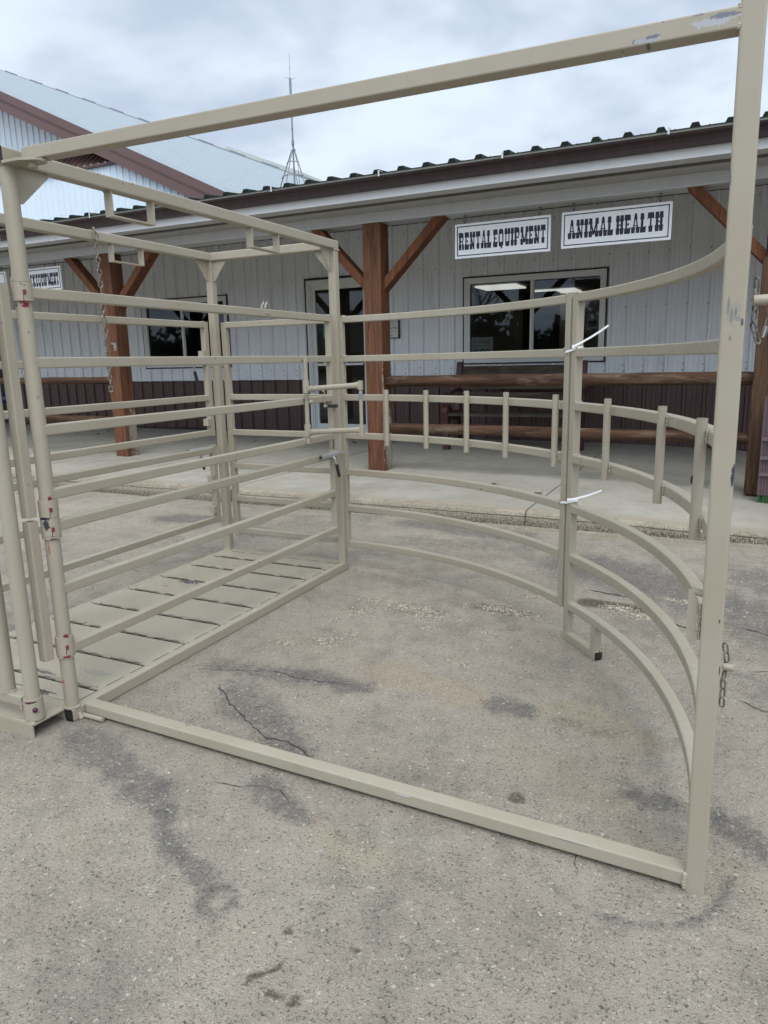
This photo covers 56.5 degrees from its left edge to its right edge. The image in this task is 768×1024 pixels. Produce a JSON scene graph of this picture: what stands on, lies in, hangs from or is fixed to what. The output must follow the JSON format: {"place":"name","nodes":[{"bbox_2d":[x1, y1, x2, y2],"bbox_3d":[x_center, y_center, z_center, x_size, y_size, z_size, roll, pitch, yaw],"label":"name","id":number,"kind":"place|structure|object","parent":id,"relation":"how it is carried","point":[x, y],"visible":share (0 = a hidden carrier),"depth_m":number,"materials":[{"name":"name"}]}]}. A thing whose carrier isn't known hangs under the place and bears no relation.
{"place":"outdoors","nodes":[
{"label":"outdoors","id":0,"kind":"place"},
{"bbox_2d":[0,70,313,219],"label":"metal barn","id":1,"kind":"structure","parent":0,"point":[32,112],"depth_m":28.27,"materials":[{"name":"metal"}]},
{"bbox_2d":[224,147,321,180],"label":"roof","id":2,"kind":"structure","parent":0,"point":[282,167],"depth_m":44.22,"materials":[{"name":"white metal"}]},
{"bbox_2d":[0,487,767,1023],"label":"asphalt lot","id":3,"kind":"structure","parent":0,"point":[144,863],"depth_m":2.15,"materials":[{"name":"grey asphalt"}]},
{"bbox_2d":[0,145,364,721],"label":"livestock cage","id":4,"kind":"object","parent":3,"relation":"on","point":[111,646],"visible":0.97,"depth_m":3.48,"materials":[{"name":"beige paint"}]},
{"bbox_2d":[0,388,64,738],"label":"head gate","id":5,"kind":"structure","parent":4,"relation":"attached to","point":[25,711],"depth_m":2.58,"materials":[{"name":"beige paint"}]},
{"bbox_2d":[92,227,113,392],"bbox_3d":[-1.509,-1.075,3.833,0.038,0.858,0.028,4,13,25],"label":"chain","id":6,"kind":"object","parent":4,"relation":"hanging from","point":[103,313],"visible":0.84,"depth_m":3.83,"materials":[{"name":"silver metal"}]},
{"bbox_2d":[339,293,572,606],"bbox_3d":[0.354,-0.384,3.946,0.203,1.449,1.683,-12,16,-40],"label":"curved panel","id":7,"kind":"object","parent":4,"relation":"attached to","point":[555,404],"visible":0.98,"depth_m":3.87,"materials":[{"name":"beige paint"}]},
{"bbox_2d":[1,0,767,895],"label":"frame","id":8,"kind":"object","parent":3,"relation":"on","point":[745,22],"depth_m":1.69,"materials":[{"name":"beige paint"}]},
{"bbox_2d":[719,642,729,707],"bbox_3d":[0.822,0.395,1.729,0.020,0.168,0.014,4,13,25],"label":"chain","id":9,"kind":"object","parent":8,"relation":"hanging from","point":[723,679],"visible":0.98,"depth_m":1.73,"materials":[{"name":"silver metal"}]},
{"bbox_2d":[750,276,767,344],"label":"chain","id":10,"kind":"object","parent":8,"relation":"hanging from","point":[756,316],"visible":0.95,"depth_m":1.55,"materials":[{"name":"silver metal"}]},
{"bbox_2d":[761,326,767,337],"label":"snap hook","id":11,"kind":"object","parent":10,"relation":"hanging from","point":[764,332],"visible":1,"depth_m":1.55,"materials":[{"name":"metal"}]},
{"bbox_2d":[5,423,767,544],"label":"porch slab","id":12,"kind":"structure","parent":3,"relation":"on","point":[626,501],"depth_m":7.36,"materials":[{"name":"concrete"}]},
{"bbox_2d":[442,360,587,450],"bbox_3d":[1.681,-1.375,9.281,1.740,1.152,0.650,4,13,25],"label":"park bench","id":13,"kind":"object","parent":12,"relation":"on","point":[449,413],"visible":0.49,"depth_m":9.39,"materials":[{"name":"brown wood"}]},
{"bbox_2d":[756,396,767,502],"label":"boot scraper","id":14,"kind":"object","parent":12,"relation":"on","point":[762,489],"visible":1,"depth_m":6.02,"materials":[{"name":"pink plastic"}]},
{"bbox_2d":[72,557,767,874],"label":"asphalt cracks","id":15,"kind":"object","parent":3,"relation":"on","point":[348,684],"visible":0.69,"depth_m":2.75,"materials":[{"name":"black asphalt"}]},
{"bbox_2d":[562,224,752,799],"bbox_3d":[0.903,-0.014,2.496,0.186,1.596,1.611,-1,12,2],"label":"curved panel","id":16,"kind":"object","parent":3,"relation":"on","point":[692,504],"visible":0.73,"depth_m":2.65,"materials":[{"name":"beige paint"}]},
{"bbox_2d":[560,489,601,503],"bbox_3d":[0.884,-0.066,3.254,0.068,0.098,0.220,-8,14,-29],"label":"zip tie","id":17,"kind":"object","parent":16,"relation":"attached to","point":[572,499],"visible":0.97,"depth_m":3.25,"materials":[{"name":"white plastic"}]},
{"bbox_2d":[565,325,608,353],"bbox_3d":[0.870,-0.747,3.110,0.068,0.123,0.220,-8,14,-29],"label":"zip tie","id":18,"kind":"object","parent":16,"relation":"attached to","point":[588,338],"visible":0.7,"depth_m":3.10,"materials":[{"name":"white plastic"}]},
{"bbox_2d":[0,111,767,496],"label":"store building","id":19,"kind":"structure","parent":0,"point":[392,233],"depth_m":9.41,"materials":[{"name":"white metal"}]},
{"bbox_2d":[0,267,6,282],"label":"hanging sign","id":20,"kind":"object","parent":19,"relation":"hanging from","point":[3,277],"visible":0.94,"depth_m":10.01,"materials":[{"name":"white"}]},
{"bbox_2d":[11,262,62,289],"bbox_3d":[-4.741,-3.204,9.747,0.958,0.377,0.020,4,13,25],"label":"hanging sign","id":21,"kind":"object","parent":19,"relation":"hanging from","point":[48,277],"visible":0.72,"depth_m":9.65,"materials":[{"name":"white"}]},
{"bbox_2d":[0,377,109,384],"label":"log rail","id":22,"kind":"object","parent":19,"relation":"attached to","point":[74,380],"visible":0.64,"depth_m":9.75,"materials":[{"name":"brown wood"}]},
{"bbox_2d":[5,415,112,421],"bbox_3d":[-5.196,-1.363,10.337,3.635,0.103,0.099,4,13,25],"label":"log rail","id":23,"kind":"object","parent":19,"relation":"attached to","point":[59,418],"visible":0.44,"depth_m":9.93,"materials":[{"name":"brown wood"}]},
{"bbox_2d":[140,294,231,368],"bbox_3d":[-3.494,-3.148,12.597,1.930,1.210,0.075,4,13,25],"label":"window","id":24,"kind":"structure","parent":19,"relation":"in","point":[223,298],"depth_m":12.65,"materials":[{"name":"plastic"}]},
{"bbox_2d":[280,59,304,186],"bbox_3d":[-1.943,-7.310,14.410,1.220,3.595,0.894,-3,12,-10],"label":"radio aerial","id":25,"kind":"object","parent":19,"relation":"on","point":[293,150],"visible":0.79,"depth_m":14.53,"materials":[{"name":"metal"}]},
{"bbox_2d":[304,275,367,432],"bbox_3d":[-0.700,-2.465,11.373,1.190,2.450,0.100,4,13,25],"label":"door","id":26,"kind":"structure","parent":19,"relation":"in","point":[311,285],"depth_m":11.46,"materials":[{"name":"plastic"}]},
{"bbox_2d":[390,320,399,338],"bbox_3d":[0.046,-2.798,10.897,0.415,0.305,0.031,4,13,25],"label":"notice board","id":27,"kind":"object","parent":19,"relation":"attached to","point":[394,329],"visible":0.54,"depth_m":10.83,"materials":[{"name":"paper"}]},
{"bbox_2d":[471,337,492,351],"bbox_3d":[1.423,-2.354,10.399,0.335,0.365,0.002,4,13,25],"label":"window poster","id":28,"kind":"object","parent":19,"relation":"attached to","point":[481,344],"depth_m":10.38,"materials":[{"name":"paper"}]},
{"bbox_2d":[455,206,550,258],"bbox_3d":[1.148,-2.722,6.974,0.958,0.412,0.020,4,13,25],"label":"hanging sign","id":29,"kind":"object","parent":19,"relation":"hanging from","point":[507,237],"visible":1,"depth_m":6.97,"materials":[{"name":"white"}]},
{"bbox_2d":[463,267,608,364],"bbox_3d":[2.068,-2.700,9.976,2.020,1.228,0.075,4,13,25],"label":"window","id":30,"kind":"structure","parent":19,"relation":"in","point":[603,272],"depth_m":9.95,"materials":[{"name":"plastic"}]},
{"bbox_2d":[389,423,747,443],"bbox_3d":[1.653,-0.790,7.115,3.555,0.130,0.111,4,13,25],"label":"log rail","id":31,"kind":"object","parent":19,"relation":"attached to","point":[615,434],"visible":0.69,"depth_m":7.11,"materials":[{"name":"brown wood"}]},
{"bbox_2d":[385,371,752,386],"bbox_3d":[1.642,-1.295,7.008,3.555,0.125,0.123,4,13,25],"label":"log rail","id":32,"kind":"object","parent":19,"relation":"attached to","point":[649,379],"visible":0.88,"depth_m":6.94,"materials":[{"name":"brown wood"}]},
{"bbox_2d":[561,193,672,248],"bbox_3d":[2.109,-2.652,6.519,0.967,0.402,0.020,4,13,25],"label":"hanging sign","id":33,"kind":"object","parent":19,"relation":"hanging from","point":[649,222],"visible":1,"depth_m":6.51,"materials":[{"name":"white"}]},
{"bbox_2d":[0,0,767,180],"label":"sky","id":34,"kind":"structure","parent":0,"point":[149,60],"materials":[{"name":"white"}]},
{"bbox_2d":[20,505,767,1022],"bbox_3d":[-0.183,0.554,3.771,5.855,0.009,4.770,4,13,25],"label":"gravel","id":35,"kind":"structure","parent":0,"point":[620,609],"depth_m":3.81,"materials":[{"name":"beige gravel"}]},
{"bbox_3d":[-7.795,-2.090,15.437,0.770,0.354,0.396,4,13,25],"label":"feed bag","id":36,"kind":"object","parent":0,"visible":0},
{"bbox_2d":[1,392,6,404],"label":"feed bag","id":37,"kind":"object","parent":36,"relation":"on","point":[3,395],"visible":0.11,"depth_m":15.34,"materials":[{"name":"blue plastic"}]}
]}

